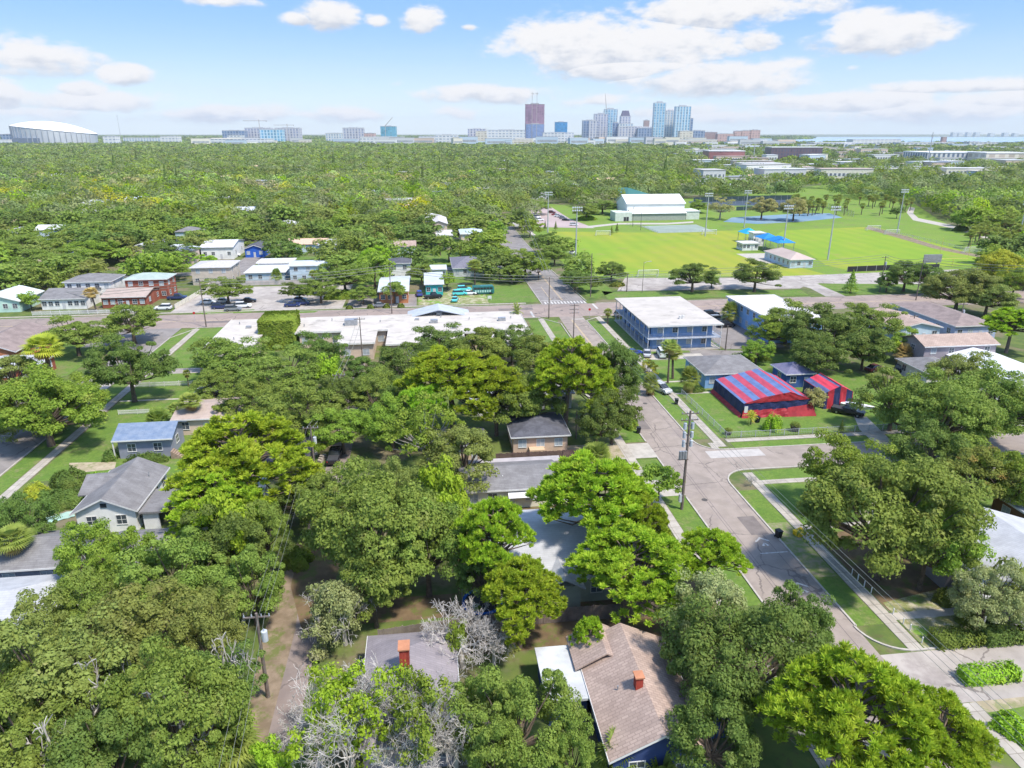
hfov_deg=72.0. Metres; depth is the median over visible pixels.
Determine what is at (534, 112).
tower
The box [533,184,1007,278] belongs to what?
park lawn
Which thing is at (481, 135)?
tower
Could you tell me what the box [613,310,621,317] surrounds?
parked car
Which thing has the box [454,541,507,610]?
oak tree
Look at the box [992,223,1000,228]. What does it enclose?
palm tree
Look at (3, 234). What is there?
oak tree
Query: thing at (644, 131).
tower
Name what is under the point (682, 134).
tower
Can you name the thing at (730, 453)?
concrete patch
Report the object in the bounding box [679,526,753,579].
broadleaf tree
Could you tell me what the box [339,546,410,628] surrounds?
oak tree
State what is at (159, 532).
garage
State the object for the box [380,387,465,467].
oak tree
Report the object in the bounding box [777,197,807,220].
oak tree
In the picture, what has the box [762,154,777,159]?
building
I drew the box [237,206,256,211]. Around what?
tree block house
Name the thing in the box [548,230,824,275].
soccer field
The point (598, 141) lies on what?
building
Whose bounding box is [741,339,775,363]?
oak tree
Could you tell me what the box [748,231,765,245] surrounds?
press block
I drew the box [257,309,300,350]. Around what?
ivy block
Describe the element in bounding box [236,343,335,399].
oak tree
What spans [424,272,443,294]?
teal shop
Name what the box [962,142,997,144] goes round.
office block
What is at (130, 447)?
window
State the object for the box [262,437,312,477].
alley garage
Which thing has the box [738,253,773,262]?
clubhouse paving
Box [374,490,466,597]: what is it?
oak tree
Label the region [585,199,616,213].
oak tree
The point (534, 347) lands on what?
oak tree
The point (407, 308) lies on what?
kerb
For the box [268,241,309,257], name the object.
oak tree
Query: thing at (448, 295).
vacant lot
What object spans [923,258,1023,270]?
power line
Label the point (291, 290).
oak tree
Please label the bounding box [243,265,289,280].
white roof house
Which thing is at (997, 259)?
oak tree
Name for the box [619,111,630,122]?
tower
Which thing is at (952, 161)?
building
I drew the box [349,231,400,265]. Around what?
oak tree
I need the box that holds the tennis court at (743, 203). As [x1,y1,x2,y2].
[689,197,813,205]
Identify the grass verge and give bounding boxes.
[199,309,254,314]
[299,311,316,312]
[545,320,1023,625]
[569,271,612,297]
[602,289,807,299]
[819,284,925,294]
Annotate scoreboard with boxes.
[923,254,942,263]
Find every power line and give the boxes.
[73,278,198,296]
[199,265,387,283]
[219,615,264,767]
[250,427,314,615]
[336,320,360,373]
[391,265,548,281]
[525,215,551,277]
[550,272,626,282]
[572,306,697,411]
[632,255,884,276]
[689,416,1023,744]
[886,255,923,264]
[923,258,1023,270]
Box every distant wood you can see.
[0,135,1023,222]
[0,168,469,208]
[0,169,485,212]
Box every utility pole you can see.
[195,280,206,326]
[243,613,269,697]
[302,425,317,460]
[354,317,364,364]
[385,267,392,313]
[545,277,553,318]
[570,304,578,338]
[575,411,576,438]
[590,258,591,296]
[678,410,698,509]
[725,325,727,350]
[879,256,886,291]
[915,260,923,299]
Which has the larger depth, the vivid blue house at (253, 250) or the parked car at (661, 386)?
the vivid blue house at (253, 250)
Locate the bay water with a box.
[796,137,1023,142]
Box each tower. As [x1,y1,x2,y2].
[0,134,10,138]
[0,139,11,142]
[102,136,120,142]
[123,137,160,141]
[160,136,181,141]
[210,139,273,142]
[222,130,247,137]
[227,135,244,137]
[244,127,272,138]
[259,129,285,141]
[275,127,302,140]
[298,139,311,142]
[325,133,342,140]
[342,127,364,140]
[360,136,399,142]
[364,133,375,136]
[380,125,396,136]
[419,136,458,138]
[436,134,457,141]
[468,128,485,135]
[476,130,486,140]
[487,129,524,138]
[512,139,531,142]
[525,103,544,137]
[526,123,543,137]
[542,132,573,141]
[555,121,566,131]
[582,119,591,137]
[588,120,597,138]
[594,113,608,136]
[604,108,617,136]
[612,122,618,135]
[617,126,651,136]
[618,123,632,126]
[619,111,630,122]
[637,127,651,136]
[643,119,649,126]
[651,101,665,136]
[664,110,673,136]
[672,105,690,136]
[678,130,692,138]
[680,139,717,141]
[690,118,692,129]
[690,130,704,136]
[705,132,716,138]
[715,133,733,141]
[733,130,741,135]
[740,130,750,138]
[750,129,759,138]
[940,137,946,141]
[950,132,957,136]
[964,132,971,136]
[972,132,980,136]
[987,133,994,136]
[1001,133,1008,136]
[1011,133,1018,136]
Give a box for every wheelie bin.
[755,416,760,422]
[774,528,783,537]
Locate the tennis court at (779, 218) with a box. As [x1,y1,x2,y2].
[724,213,842,223]
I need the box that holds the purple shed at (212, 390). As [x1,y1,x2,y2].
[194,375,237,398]
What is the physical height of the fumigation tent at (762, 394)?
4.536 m
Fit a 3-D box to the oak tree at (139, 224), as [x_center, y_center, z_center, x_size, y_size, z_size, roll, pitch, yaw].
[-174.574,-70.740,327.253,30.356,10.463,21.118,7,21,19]
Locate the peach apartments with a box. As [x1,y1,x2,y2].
[458,228,481,242]
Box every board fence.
[377,601,664,634]
[496,449,578,458]
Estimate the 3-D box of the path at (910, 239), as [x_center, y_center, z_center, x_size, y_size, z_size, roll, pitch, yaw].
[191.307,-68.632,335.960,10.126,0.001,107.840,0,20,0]
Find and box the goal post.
[940,237,972,265]
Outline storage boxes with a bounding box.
[317,454,326,462]
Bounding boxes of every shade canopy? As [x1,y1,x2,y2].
[737,228,753,240]
[755,233,779,247]
[765,236,794,250]
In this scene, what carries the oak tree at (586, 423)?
on the ground at (782, 754)
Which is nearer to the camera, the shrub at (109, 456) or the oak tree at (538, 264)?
the shrub at (109, 456)
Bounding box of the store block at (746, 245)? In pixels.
[735,241,759,250]
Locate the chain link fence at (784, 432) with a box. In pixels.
[681,389,896,437]
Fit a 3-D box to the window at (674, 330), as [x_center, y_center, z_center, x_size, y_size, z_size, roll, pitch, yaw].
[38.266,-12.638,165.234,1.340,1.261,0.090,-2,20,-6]
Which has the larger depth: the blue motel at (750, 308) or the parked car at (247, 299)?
the parked car at (247, 299)
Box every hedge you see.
[926,622,987,651]
[955,659,1023,687]
[977,621,1023,648]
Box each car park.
[172,284,352,311]
[347,294,416,306]
[530,207,587,227]
[617,278,802,290]
[651,314,783,359]
[689,350,742,355]
[782,269,958,295]
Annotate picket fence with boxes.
[31,309,133,315]
[118,409,149,414]
[135,381,191,386]
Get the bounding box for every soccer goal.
[636,270,658,276]
[961,247,980,252]
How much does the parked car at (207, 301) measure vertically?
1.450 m
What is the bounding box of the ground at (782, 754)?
[0,134,1023,767]
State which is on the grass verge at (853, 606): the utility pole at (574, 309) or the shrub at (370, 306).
the utility pole at (574, 309)
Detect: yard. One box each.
[339,502,714,655]
[626,462,939,610]
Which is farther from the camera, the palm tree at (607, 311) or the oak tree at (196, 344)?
the palm tree at (607, 311)
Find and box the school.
[198,304,534,371]
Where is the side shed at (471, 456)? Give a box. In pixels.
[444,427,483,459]
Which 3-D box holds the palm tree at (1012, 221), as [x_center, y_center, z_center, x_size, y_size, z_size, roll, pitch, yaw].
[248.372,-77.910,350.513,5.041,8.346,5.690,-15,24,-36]
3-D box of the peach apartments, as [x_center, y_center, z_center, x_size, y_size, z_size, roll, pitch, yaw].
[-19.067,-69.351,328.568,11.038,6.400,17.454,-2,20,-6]
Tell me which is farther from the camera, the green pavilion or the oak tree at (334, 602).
the green pavilion
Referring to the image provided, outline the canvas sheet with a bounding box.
[46,510,74,521]
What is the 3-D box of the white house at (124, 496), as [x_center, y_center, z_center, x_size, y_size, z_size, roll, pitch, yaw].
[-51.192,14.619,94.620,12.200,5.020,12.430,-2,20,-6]
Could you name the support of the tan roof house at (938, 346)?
on the ground at (782, 754)
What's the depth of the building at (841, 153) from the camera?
1485.09 m
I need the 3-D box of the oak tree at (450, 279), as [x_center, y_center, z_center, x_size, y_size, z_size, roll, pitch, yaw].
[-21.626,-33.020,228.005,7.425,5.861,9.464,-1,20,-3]
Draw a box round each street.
[0,291,1023,330]
[0,328,180,473]
[99,368,199,389]
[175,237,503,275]
[559,316,953,767]
[701,434,1023,470]
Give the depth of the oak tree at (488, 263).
241.91 m
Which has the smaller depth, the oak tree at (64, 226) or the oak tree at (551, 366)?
the oak tree at (551, 366)
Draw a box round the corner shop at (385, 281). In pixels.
[377,276,409,302]
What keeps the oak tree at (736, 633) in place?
on the ground at (782, 754)
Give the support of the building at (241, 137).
on the ground at (782, 754)
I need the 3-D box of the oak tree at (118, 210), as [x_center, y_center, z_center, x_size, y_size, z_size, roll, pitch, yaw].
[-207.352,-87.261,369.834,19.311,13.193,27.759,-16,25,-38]
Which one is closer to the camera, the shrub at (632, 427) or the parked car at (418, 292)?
the shrub at (632, 427)
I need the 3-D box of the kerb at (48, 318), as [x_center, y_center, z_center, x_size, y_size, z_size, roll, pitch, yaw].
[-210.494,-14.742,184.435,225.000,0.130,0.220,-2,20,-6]
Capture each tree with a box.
[0,209,11,218]
[0,212,28,226]
[0,219,11,228]
[0,224,14,229]
[0,229,23,249]
[0,232,56,258]
[0,241,18,262]
[0,249,15,267]
[0,262,39,290]
[0,354,38,384]
[0,360,107,446]
[0,374,67,442]
[0,488,62,537]
[0,521,37,556]
[0,583,73,669]
[0,598,147,736]
[0,654,70,745]
[0,687,100,767]
[3,257,58,283]
[5,207,45,226]
[5,221,46,231]
[8,224,39,235]
[10,240,58,261]
[12,247,93,270]
[16,290,41,309]
[17,331,63,367]
[21,255,92,287]
[21,714,90,767]
[22,230,60,246]
[22,266,67,290]
[24,209,61,218]
[24,213,56,224]
[40,225,82,242]
[40,314,117,355]
[41,222,91,238]
[41,704,189,767]
[48,566,122,637]
[51,217,71,224]
[51,235,80,253]
[52,516,126,590]
[54,209,87,219]
[55,210,96,224]
[56,370,110,425]
[62,225,129,260]
[62,240,129,259]
[65,256,112,278]
[68,656,147,756]
[69,214,114,224]
[69,222,108,242]
[71,575,199,699]
[72,221,132,237]
[76,218,110,230]
[80,220,131,229]
[80,287,99,311]
[81,208,116,218]
[81,332,182,402]
[89,263,103,272]
[91,525,162,599]
[92,631,256,767]
[98,205,126,217]
[100,233,142,260]
[100,303,161,343]
[101,216,135,232]
[108,207,151,223]
[111,246,162,275]
[111,525,227,616]
[113,251,193,272]
[114,222,152,244]
[124,220,156,230]
[133,221,175,239]
[136,207,171,227]
[138,220,156,230]
[140,256,188,272]
[141,230,172,249]
[142,688,218,767]
[143,240,200,266]
[151,214,185,225]
[159,212,179,220]
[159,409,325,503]
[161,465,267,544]
[165,402,179,413]
[166,585,248,662]
[167,223,187,239]
[168,219,184,234]
[176,219,207,223]
[177,229,217,245]
[177,230,218,254]
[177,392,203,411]
[179,217,212,230]
[179,503,267,572]
[179,637,268,703]
[180,211,201,219]
[182,369,191,386]
[186,337,227,359]
[187,367,245,399]
[190,212,209,220]
[190,335,282,374]
[191,254,217,264]
[193,580,244,623]
[195,276,253,303]
[196,489,251,569]
[199,228,245,239]
[200,211,224,225]
[201,221,246,234]
[202,212,235,226]
[206,542,285,625]
[211,375,287,414]
[211,631,254,677]
[217,219,245,232]
[217,228,246,244]
[221,215,252,227]
[227,211,262,223]
[235,219,264,241]
[235,223,263,240]
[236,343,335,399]
[241,499,294,567]
[244,396,312,437]
[246,232,282,244]
[248,732,294,767]
[255,209,287,225]
[255,379,343,436]
[259,232,302,257]
[260,219,287,238]
[266,203,310,220]
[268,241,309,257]
[269,473,325,523]
[271,220,294,231]
[271,268,281,279]
[273,220,291,232]
[277,282,307,296]
[277,681,350,767]
[282,650,412,767]
[283,222,313,238]
[286,216,329,237]
[290,460,356,525]
[292,330,350,363]
[293,276,341,302]
[293,455,449,599]
[295,217,321,230]
[296,218,327,233]
[298,577,382,662]
[301,202,338,218]
[304,408,379,453]
[306,238,340,256]
[307,249,369,276]
[308,213,327,219]
[308,270,315,277]
[310,374,371,421]
[313,258,373,288]
[313,353,342,381]
[314,220,339,238]
[314,249,358,269]
[329,210,352,234]
[331,229,364,245]
[335,220,352,232]
[335,223,384,237]
[335,229,365,255]
[336,355,375,380]
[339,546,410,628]
[342,216,380,229]
[344,364,398,412]
[345,661,400,726]
[348,229,384,249]
[348,285,377,303]
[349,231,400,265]
[352,222,373,228]
[354,250,395,287]
[356,214,377,222]
[358,215,384,225]
[359,245,390,264]
[360,391,419,452]
[366,223,405,238]
[369,455,419,497]
[369,719,440,767]
[370,223,396,243]
[371,210,414,225]
[373,340,432,380]
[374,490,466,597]
[375,239,406,257]
[376,374,408,413]
[376,663,476,767]
[377,209,412,226]
[378,214,406,229]
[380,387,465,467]
[381,281,407,303]
[392,344,497,427]
[395,245,434,268]
[397,223,444,242]
[397,384,453,428]
[403,204,441,225]
[404,221,425,231]
[405,263,431,283]
[406,233,443,250]
[406,321,469,352]
[407,214,435,231]
[415,693,490,767]
[416,423,499,494]
[417,453,469,526]
[419,596,506,672]
[426,231,470,261]
[435,236,443,255]
[438,490,470,529]
[439,273,455,289]
[443,663,587,767]
[445,619,467,652]
[446,206,476,218]
[447,215,479,228]
[447,326,511,359]
[448,214,490,231]
[453,495,536,572]
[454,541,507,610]
[455,226,504,254]
[461,210,494,224]
[463,227,511,255]
[463,703,523,767]
[466,213,515,226]
[466,251,539,278]
[467,259,482,284]
[469,355,530,435]
[470,609,516,664]
[474,245,513,264]
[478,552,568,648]
[483,218,509,234]
[489,366,571,423]
[493,324,535,364]
[498,263,523,283]
[501,248,549,275]
[509,208,532,228]
[511,302,523,313]
[513,333,558,371]
[516,218,544,236]
[520,198,550,213]
[525,447,658,547]
[527,335,619,426]
[528,257,550,279]
[529,231,559,250]
[532,236,580,251]
[540,245,571,265]
[551,711,595,767]
[558,270,589,290]
[562,250,596,278]
[562,517,694,626]
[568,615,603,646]
[572,204,599,216]
[572,338,643,407]
[573,398,621,440]
[578,275,603,287]
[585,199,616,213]
[589,385,643,444]
[595,261,628,281]
[602,308,612,323]
[620,491,671,585]
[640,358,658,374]
[640,463,682,501]
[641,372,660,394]
[652,590,837,729]
[653,563,747,672]
[660,338,678,382]
[660,344,684,378]
[664,660,762,767]
[668,263,721,291]
[678,365,700,393]
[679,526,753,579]
[689,199,708,209]
[705,196,735,219]
[705,274,721,287]
[720,300,738,321]
[731,257,782,291]
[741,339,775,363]
[743,315,789,341]
[744,410,758,424]
[745,196,778,219]
[745,476,756,484]
[750,639,947,767]
[760,579,836,644]
[763,298,813,343]
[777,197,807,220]
[781,301,897,361]
[789,329,852,374]
[795,453,997,580]
[796,427,908,489]
[804,387,828,409]
[805,202,812,215]
[810,201,816,215]
[839,302,908,334]
[840,329,889,370]
[842,202,848,213]
[847,365,930,430]
[869,500,996,591]
[874,271,898,291]
[874,366,1008,461]
[878,202,884,215]
[881,413,971,478]
[882,194,889,203]
[882,684,1005,767]
[883,340,901,357]
[886,260,930,291]
[889,206,904,218]
[890,198,897,207]
[891,326,918,352]
[893,342,914,360]
[903,199,909,212]
[906,264,948,294]
[909,197,914,210]
[919,267,1003,310]
[923,350,994,381]
[937,443,1023,502]
[941,359,1023,444]
[945,560,1023,629]
[947,210,981,224]
[956,205,1005,226]
[959,280,1021,316]
[967,229,976,247]
[968,450,1023,506]
[970,226,979,244]
[972,234,1023,255]
[972,243,1002,268]
[975,248,1023,276]
[976,226,986,244]
[979,306,1023,353]
[982,220,990,235]
[983,212,1023,230]
[983,226,991,244]
[990,227,999,234]
[990,555,1023,610]
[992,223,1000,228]
[992,266,1023,293]
[1000,215,1023,229]
[1000,236,1023,253]
[1003,218,1011,228]
[1007,219,1017,229]
[1010,232,1023,248]
[1014,224,1023,231]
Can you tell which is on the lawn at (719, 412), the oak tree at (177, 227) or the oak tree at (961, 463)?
the oak tree at (961, 463)
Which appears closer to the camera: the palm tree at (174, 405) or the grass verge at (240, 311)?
the palm tree at (174, 405)
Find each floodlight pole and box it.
[545,192,551,232]
[572,207,582,255]
[704,193,712,235]
[743,190,751,227]
[782,205,793,247]
[827,206,840,259]
[896,189,908,232]
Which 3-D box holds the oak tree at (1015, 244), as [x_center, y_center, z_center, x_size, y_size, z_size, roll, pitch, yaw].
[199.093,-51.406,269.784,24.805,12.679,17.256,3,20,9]
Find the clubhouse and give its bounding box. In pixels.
[764,247,814,267]
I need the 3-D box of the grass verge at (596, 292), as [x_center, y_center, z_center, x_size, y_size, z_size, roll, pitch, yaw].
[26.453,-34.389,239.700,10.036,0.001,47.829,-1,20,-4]
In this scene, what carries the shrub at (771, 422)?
on the lawn at (719, 412)
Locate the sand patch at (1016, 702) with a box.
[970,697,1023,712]
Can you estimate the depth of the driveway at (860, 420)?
121.32 m
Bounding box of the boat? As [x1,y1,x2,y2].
[841,401,873,409]
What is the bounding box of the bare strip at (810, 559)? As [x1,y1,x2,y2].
[767,522,836,576]
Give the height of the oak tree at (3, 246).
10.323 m
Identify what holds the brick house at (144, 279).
on the ground at (782, 754)
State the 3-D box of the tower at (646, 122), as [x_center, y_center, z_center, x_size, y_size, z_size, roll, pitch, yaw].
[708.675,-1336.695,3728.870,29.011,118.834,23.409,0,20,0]
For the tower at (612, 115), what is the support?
on the ground at (782, 754)
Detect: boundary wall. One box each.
[174,283,209,308]
[209,279,349,285]
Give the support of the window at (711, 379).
in the blue house at (711, 368)
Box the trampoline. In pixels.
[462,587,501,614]
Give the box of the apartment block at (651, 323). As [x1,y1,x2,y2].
[614,296,723,351]
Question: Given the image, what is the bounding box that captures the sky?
[0,0,1023,134]
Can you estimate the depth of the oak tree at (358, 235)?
284.90 m
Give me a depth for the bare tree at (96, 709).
54.78 m
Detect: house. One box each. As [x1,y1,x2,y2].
[0,285,44,311]
[0,321,50,355]
[0,529,92,577]
[0,573,80,639]
[34,224,62,236]
[62,273,125,294]
[69,457,178,532]
[111,421,186,458]
[122,272,177,298]
[130,240,167,256]
[158,244,199,264]
[170,397,247,434]
[175,226,205,241]
[189,260,240,284]
[200,239,244,259]
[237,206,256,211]
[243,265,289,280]
[244,240,270,257]
[256,258,296,264]
[288,260,328,279]
[289,238,327,253]
[387,240,415,256]
[389,257,411,280]
[430,265,446,273]
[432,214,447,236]
[450,256,483,276]
[457,455,559,509]
[489,507,636,611]
[504,412,570,454]
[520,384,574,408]
[683,354,763,387]
[900,332,1000,358]
[925,507,1023,630]
[946,347,1023,385]
[991,482,1023,517]
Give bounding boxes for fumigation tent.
[710,369,815,417]
[802,373,852,408]
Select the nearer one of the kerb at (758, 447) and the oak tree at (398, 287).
the kerb at (758, 447)
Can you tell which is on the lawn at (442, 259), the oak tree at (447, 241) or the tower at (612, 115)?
the oak tree at (447, 241)
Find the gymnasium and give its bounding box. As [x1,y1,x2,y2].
[610,194,699,220]
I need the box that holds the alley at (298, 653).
[268,363,364,767]
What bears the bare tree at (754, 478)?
on the ground at (782, 754)
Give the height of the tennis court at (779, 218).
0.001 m
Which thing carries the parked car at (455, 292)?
on the vacant lot
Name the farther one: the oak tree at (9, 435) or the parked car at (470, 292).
the parked car at (470, 292)
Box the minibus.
[472,284,493,294]
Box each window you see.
[2,573,15,577]
[39,570,52,574]
[85,516,97,525]
[115,514,127,524]
[126,443,136,451]
[153,442,162,450]
[175,433,179,443]
[182,422,189,429]
[363,349,369,354]
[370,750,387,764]
[378,335,384,341]
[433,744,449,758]
[468,494,477,503]
[487,493,496,499]
[518,439,526,447]
[536,438,544,446]
[554,438,562,445]
[590,582,602,592]
[628,760,645,767]
[672,327,677,332]
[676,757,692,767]
[709,377,715,383]
[789,376,796,382]
[902,364,906,371]
[930,348,936,353]
[948,348,954,353]
[1001,504,1010,513]
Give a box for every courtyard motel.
[862,307,943,341]
[890,302,995,337]
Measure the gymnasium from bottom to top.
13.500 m
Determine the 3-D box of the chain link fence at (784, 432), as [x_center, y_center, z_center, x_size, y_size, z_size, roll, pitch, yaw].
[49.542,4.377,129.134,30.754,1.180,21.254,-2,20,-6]
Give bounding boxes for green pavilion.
[610,187,647,198]
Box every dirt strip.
[232,540,302,753]
[291,539,339,633]
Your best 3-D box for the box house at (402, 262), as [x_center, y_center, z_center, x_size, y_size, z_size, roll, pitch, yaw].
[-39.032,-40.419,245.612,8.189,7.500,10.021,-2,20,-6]
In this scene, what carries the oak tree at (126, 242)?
on the ground at (782, 754)
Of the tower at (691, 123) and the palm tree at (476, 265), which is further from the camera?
the tower at (691, 123)
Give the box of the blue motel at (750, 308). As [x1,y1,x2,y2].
[726,294,821,342]
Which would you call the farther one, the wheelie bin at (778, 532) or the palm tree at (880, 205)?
the palm tree at (880, 205)
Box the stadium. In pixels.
[9,121,97,143]
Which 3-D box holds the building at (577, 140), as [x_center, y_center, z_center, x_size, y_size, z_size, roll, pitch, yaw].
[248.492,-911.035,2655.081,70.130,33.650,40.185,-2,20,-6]
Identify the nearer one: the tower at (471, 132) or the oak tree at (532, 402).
the oak tree at (532, 402)
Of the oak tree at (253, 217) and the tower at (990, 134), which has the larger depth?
the tower at (990, 134)
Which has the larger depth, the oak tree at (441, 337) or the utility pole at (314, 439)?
the oak tree at (441, 337)
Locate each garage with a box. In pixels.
[108,528,170,565]
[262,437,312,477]
[770,362,816,386]
[894,357,959,382]
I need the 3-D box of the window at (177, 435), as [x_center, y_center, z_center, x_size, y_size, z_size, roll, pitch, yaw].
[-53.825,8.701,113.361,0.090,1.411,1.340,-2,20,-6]
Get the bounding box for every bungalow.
[37,287,101,309]
[99,287,159,307]
[535,623,729,767]
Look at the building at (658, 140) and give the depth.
2661.51 m
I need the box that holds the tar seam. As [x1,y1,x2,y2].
[631,394,877,721]
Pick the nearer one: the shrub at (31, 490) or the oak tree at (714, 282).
the shrub at (31, 490)
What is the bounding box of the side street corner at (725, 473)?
[693,442,734,480]
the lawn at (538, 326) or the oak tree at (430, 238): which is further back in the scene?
the oak tree at (430, 238)
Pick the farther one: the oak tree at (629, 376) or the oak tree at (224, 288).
the oak tree at (224, 288)
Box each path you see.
[119,380,973,619]
[513,222,537,238]
[587,221,692,227]
[865,226,979,256]
[907,207,987,237]
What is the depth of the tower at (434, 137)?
3131.89 m
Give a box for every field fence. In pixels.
[565,248,734,277]
[847,264,939,271]
[876,228,979,251]
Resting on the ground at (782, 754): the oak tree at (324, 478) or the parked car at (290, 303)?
the oak tree at (324, 478)
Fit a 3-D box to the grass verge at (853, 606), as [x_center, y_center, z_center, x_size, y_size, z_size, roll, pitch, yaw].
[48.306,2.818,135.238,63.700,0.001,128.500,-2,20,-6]
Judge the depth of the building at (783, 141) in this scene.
2924.72 m
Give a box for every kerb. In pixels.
[0,315,135,319]
[0,403,89,476]
[149,328,197,354]
[192,317,570,336]
[314,304,541,310]
[513,227,585,300]
[586,308,844,346]
[602,297,802,302]
[625,364,1017,449]
[685,497,873,755]
[727,453,1023,625]
[853,625,947,650]
[856,291,1017,295]
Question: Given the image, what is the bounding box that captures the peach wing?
[436,230,453,249]
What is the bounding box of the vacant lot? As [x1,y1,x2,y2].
[418,289,488,304]
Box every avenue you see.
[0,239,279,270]
[485,205,586,304]
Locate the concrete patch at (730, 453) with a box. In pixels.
[705,449,764,457]
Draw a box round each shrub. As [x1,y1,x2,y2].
[23,480,50,501]
[37,486,84,512]
[48,465,90,490]
[101,448,118,462]
[122,450,168,462]
[282,545,314,572]
[306,433,330,453]
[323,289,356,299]
[367,304,373,308]
[383,303,389,308]
[397,303,404,307]
[487,634,525,655]
[577,215,596,219]
[609,281,624,286]
[623,417,638,430]
[682,386,704,392]
[732,352,773,361]
[762,413,782,432]
[792,527,806,536]
[932,586,954,607]
[951,225,968,231]
[954,610,976,625]
[964,232,984,236]
[987,709,1023,746]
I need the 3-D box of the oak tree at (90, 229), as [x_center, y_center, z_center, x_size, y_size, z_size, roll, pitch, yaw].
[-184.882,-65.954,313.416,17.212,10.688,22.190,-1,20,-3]
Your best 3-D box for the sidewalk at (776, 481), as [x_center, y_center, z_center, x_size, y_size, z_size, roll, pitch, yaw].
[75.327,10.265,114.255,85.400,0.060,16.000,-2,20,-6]
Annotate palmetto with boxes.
[143,405,170,421]
[190,703,264,767]
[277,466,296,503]
[583,440,612,460]
[590,726,638,767]
[645,751,677,767]
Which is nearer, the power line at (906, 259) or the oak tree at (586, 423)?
the oak tree at (586, 423)
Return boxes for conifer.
[163,164,167,181]
[506,160,509,182]
[838,420,844,432]
[841,269,860,292]
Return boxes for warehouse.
[703,150,744,158]
[765,147,822,158]
[806,142,879,145]
[846,139,901,143]
[893,142,954,145]
[903,151,972,160]
[966,152,1023,162]
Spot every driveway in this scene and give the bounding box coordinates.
[69,462,115,471]
[599,353,702,496]
[854,415,890,444]
[881,642,1023,702]
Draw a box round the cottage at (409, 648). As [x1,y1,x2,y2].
[356,629,459,767]
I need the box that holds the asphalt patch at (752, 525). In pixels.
[206,308,848,534]
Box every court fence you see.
[627,223,712,233]
[693,195,798,201]
[709,198,853,216]
[736,205,795,210]
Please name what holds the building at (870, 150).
on the ground at (782, 754)
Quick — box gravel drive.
[561,443,624,457]
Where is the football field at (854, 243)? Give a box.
[775,227,975,269]
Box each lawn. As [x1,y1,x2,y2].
[0,328,275,493]
[274,240,523,284]
[485,285,538,302]
[528,320,553,344]
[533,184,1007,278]
[605,319,998,606]
[883,589,986,650]
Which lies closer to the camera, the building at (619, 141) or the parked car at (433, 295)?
the parked car at (433, 295)
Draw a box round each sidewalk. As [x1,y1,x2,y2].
[0,303,525,317]
[0,329,198,501]
[169,327,222,374]
[538,319,831,767]
[596,317,1023,767]
[708,425,1023,483]
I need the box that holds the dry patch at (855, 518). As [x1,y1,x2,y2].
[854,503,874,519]
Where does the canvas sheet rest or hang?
on the ground at (782, 754)
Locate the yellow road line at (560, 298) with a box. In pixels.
[4,273,941,342]
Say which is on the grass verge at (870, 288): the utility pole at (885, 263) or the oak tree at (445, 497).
the utility pole at (885, 263)
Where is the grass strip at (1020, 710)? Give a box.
[988,707,1023,749]
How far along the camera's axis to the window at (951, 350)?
150.67 m
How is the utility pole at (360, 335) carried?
on the alley at (298, 653)
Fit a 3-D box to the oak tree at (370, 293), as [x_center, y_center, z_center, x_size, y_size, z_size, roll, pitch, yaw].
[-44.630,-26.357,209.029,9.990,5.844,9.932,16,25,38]
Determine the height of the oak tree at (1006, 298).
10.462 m
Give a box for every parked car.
[154,303,172,309]
[166,293,186,299]
[199,299,215,303]
[211,302,225,309]
[215,297,230,302]
[224,304,241,311]
[235,301,251,307]
[240,297,256,301]
[284,301,300,306]
[291,296,307,300]
[294,298,309,304]
[326,446,342,464]
[372,302,385,307]
[416,290,422,296]
[423,292,442,298]
[451,296,458,301]
[452,289,466,295]
[456,285,470,290]
[464,290,476,294]
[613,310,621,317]
[628,348,642,355]
[642,349,650,356]
[652,380,672,394]
[656,346,667,357]
[704,309,719,314]
[710,314,725,319]
[717,320,735,327]
[831,403,865,417]
[864,363,883,372]
[892,363,901,372]
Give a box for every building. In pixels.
[0,355,56,380]
[191,138,209,143]
[225,140,246,143]
[230,137,256,138]
[291,138,300,141]
[333,139,357,142]
[374,139,396,143]
[383,198,413,203]
[389,137,413,142]
[414,138,433,142]
[451,138,462,143]
[459,137,477,143]
[485,138,511,143]
[536,137,557,143]
[568,137,587,144]
[590,139,603,143]
[605,136,627,143]
[615,139,627,143]
[628,137,643,143]
[644,137,662,143]
[653,138,665,146]
[663,137,679,144]
[673,142,686,144]
[684,137,705,138]
[690,159,728,164]
[693,168,725,180]
[706,145,727,147]
[713,156,752,158]
[725,175,748,181]
[727,136,747,140]
[730,160,773,163]
[734,162,778,165]
[736,163,790,174]
[738,139,767,144]
[738,145,762,147]
[746,157,768,159]
[751,138,771,140]
[754,168,806,180]
[761,141,779,144]
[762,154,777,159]
[772,139,795,143]
[797,144,816,145]
[799,154,825,159]
[814,168,873,181]
[833,161,855,163]
[836,151,848,156]
[856,149,887,153]
[868,154,899,159]
[905,161,928,164]
[913,147,933,150]
[922,161,950,165]
[934,157,962,160]
[936,160,964,165]
[938,167,987,174]
[966,170,996,175]
[974,158,1021,159]
[991,159,1023,164]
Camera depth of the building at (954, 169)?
818.33 m
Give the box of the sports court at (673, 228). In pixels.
[645,224,711,232]
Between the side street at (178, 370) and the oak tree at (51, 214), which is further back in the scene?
the oak tree at (51, 214)
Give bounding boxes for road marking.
[530,300,597,316]
[755,537,807,592]
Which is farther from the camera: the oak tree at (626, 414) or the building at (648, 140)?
the building at (648, 140)

